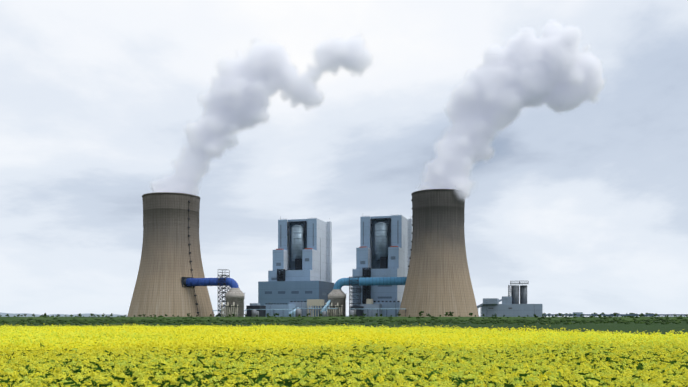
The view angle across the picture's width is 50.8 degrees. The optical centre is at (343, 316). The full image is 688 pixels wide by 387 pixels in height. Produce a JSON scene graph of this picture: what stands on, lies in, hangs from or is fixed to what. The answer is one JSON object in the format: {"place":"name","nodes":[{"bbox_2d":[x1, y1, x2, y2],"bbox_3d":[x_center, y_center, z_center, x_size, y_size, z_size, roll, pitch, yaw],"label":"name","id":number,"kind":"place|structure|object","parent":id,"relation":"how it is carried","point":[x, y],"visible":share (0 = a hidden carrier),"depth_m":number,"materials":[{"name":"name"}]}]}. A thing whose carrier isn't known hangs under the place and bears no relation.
{"place":"outdoors","nodes":[
{"label":"outdoors","id":0,"kind":"place"},
{"bbox_2d":[258,216,333,316],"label":"boiler house","id":1,"kind":"structure","parent":0,"point":[302,262],"depth_m":1144.70,"materials":[{"name":"grey metal"}]},
{"bbox_2d":[0,312,685,316],"bbox_3d":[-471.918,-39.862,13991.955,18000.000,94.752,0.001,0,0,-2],"label":"distant hills","id":2,"kind":"structure","parent":0,"point":[50,315],"depth_m":13829.55,"materials":[{"name":"green plant"}]},
{"bbox_2d":[15,351,670,385],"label":"rapeseed field ground","id":3,"kind":"structure","parent":0,"point":[418,384],"depth_m":19.82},
{"bbox_2d":[1,327,680,349],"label":"rapeseed plants","id":4,"kind":"object","parent":3,"relation":"on","point":[231,348],"visible":0.02,"depth_m":32.76,"materials":[{"name":"yellow plant"}]},
{"bbox_2d":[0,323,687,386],"bbox_3d":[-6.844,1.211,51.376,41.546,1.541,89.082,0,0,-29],"label":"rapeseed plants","id":5,"kind":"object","parent":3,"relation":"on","point":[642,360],"visible":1,"depth_m":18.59,"materials":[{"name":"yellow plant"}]},
{"bbox_2d":[0,321,687,335],"bbox_3d":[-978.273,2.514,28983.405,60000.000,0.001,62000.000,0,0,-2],"label":"ground","id":6,"kind":"structure","parent":0,"point":[632,327],"depth_m":210.28,"materials":[{"name":"green plant"}]},
{"bbox_2d":[127,192,212,316],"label":"cooling tower","id":7,"kind":"structure","parent":6,"relation":"on","point":[170,255],"depth_m":962.75,"materials":[{"name":"concrete"}]},
{"bbox_2d":[182,277,191,286],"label":"pipe collar","id":8,"kind":"object","parent":7,"relation":"attached to","point":[184,281],"visible":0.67,"depth_m":957.50,"materials":[{"name":"grey metal"}]},
{"bbox_2d":[181,277,238,287],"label":"flue pipe","id":9,"kind":"object","parent":7,"relation":"attached to","point":[231,283],"visible":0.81,"depth_m":947.48,"materials":[{"name":"blue metal"}]},
{"bbox_2d":[218,269,229,316],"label":"scaffold tower","id":10,"kind":"structure","parent":6,"relation":"on","point":[222,292],"depth_m":943.37,"materials":[{"name":"grey metal"}]},
{"bbox_2d":[221,288,244,316],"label":"absorber","id":11,"kind":"object","parent":6,"relation":"on","point":[234,297],"visible":0.92,"depth_m":931.87,"materials":[{"name":"beige"}]},
{"bbox_2d":[288,300,330,316],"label":"slanted pipes","id":12,"kind":"object","parent":6,"relation":"on","point":[293,312],"visible":0.44,"depth_m":1034.99,"materials":[{"name":"blue"}]},
{"bbox_2d":[246,299,400,316],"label":"buildings","id":13,"kind":"structure","parent":6,"relation":"on","point":[391,307],"depth_m":1040.55,"materials":[{"name":"grey metal"}]},
{"bbox_2d":[8,312,655,316],"bbox_3d":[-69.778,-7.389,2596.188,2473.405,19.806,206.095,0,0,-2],"label":"distant tree line","id":14,"kind":"object","parent":6,"relation":"on","point":[217,315],"visible":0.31,"depth_m":2590.66,"materials":[{"name":"green plant"}]},
{"bbox_2d":[325,289,345,316],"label":"absorber","id":15,"kind":"object","parent":6,"relation":"on","point":[337,297],"visible":0.88,"depth_m":1044.18,"materials":[{"name":"beige"}]},
{"bbox_2d":[0,315,687,324],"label":"meadow scrub","id":16,"kind":"object","parent":6,"relation":"on","point":[334,320],"visible":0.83,"depth_m":351.30,"materials":[{"name":"green plant"}]},
{"bbox_2d":[212,300,487,316],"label":"yard clutter","id":17,"kind":"object","parent":6,"relation":"on","point":[255,312],"visible":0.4,"depth_m":994.40,"materials":[{"name":"grey metal"}]},
{"bbox_2d":[349,277,360,310],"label":"pipe support","id":18,"kind":"object","parent":6,"relation":"on","point":[350,295],"visible":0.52,"depth_m":1042.82,"materials":[{"name":"grey metal"}]},
{"bbox_2d":[333,277,406,288],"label":"flue pipe","id":19,"kind":"object","parent":18,"relation":"attached to","point":[366,281],"visible":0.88,"depth_m":1036.63,"materials":[{"name":"blue metal"}]},
{"bbox_2d":[399,189,478,316],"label":"cooling tower","id":20,"kind":"structure","parent":6,"relation":"on","point":[438,282],"depth_m":976.89,"materials":[{"name":"concrete"}]},
{"bbox_2d":[543,312,687,316],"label":"tree line","id":21,"kind":"object","parent":6,"relation":"on","point":[608,315],"visible":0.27,"depth_m":1517.58,"materials":[{"name":"green plant"}]},
{"bbox_2d":[0,317,687,320],"bbox_3d":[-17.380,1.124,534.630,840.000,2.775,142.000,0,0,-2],"label":"hedge","id":22,"kind":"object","parent":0,"point":[274,318],"depth_m":499.07,"materials":[{"name":"green plant"}]},
{"bbox_2d":[0,311,687,316],"bbox_3d":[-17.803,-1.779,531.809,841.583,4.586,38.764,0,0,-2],"label":"embankment shrubs","id":23,"kind":"object","parent":22,"relation":"on","point":[451,314],"visible":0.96,"depth_m":536.88,"materials":[{"name":"green plant"}]},
{"bbox_2d":[0,0,687,316],"label":"sky","id":24,"kind":"structure","parent":0,"point":[560,126],"materials":[{"name":"white"}]},
{"bbox_2d":[352,214,412,305],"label":"boiler house","id":25,"kind":"structure","parent":0,"point":[383,249],"depth_m":1114.60,"materials":[{"name":"grey metal"}]},
{"bbox_2d":[477,281,542,316],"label":"silo building","id":26,"kind":"structure","parent":0,"point":[510,306],"depth_m":1113.07,"materials":[{"name":"metal"}]}
]}

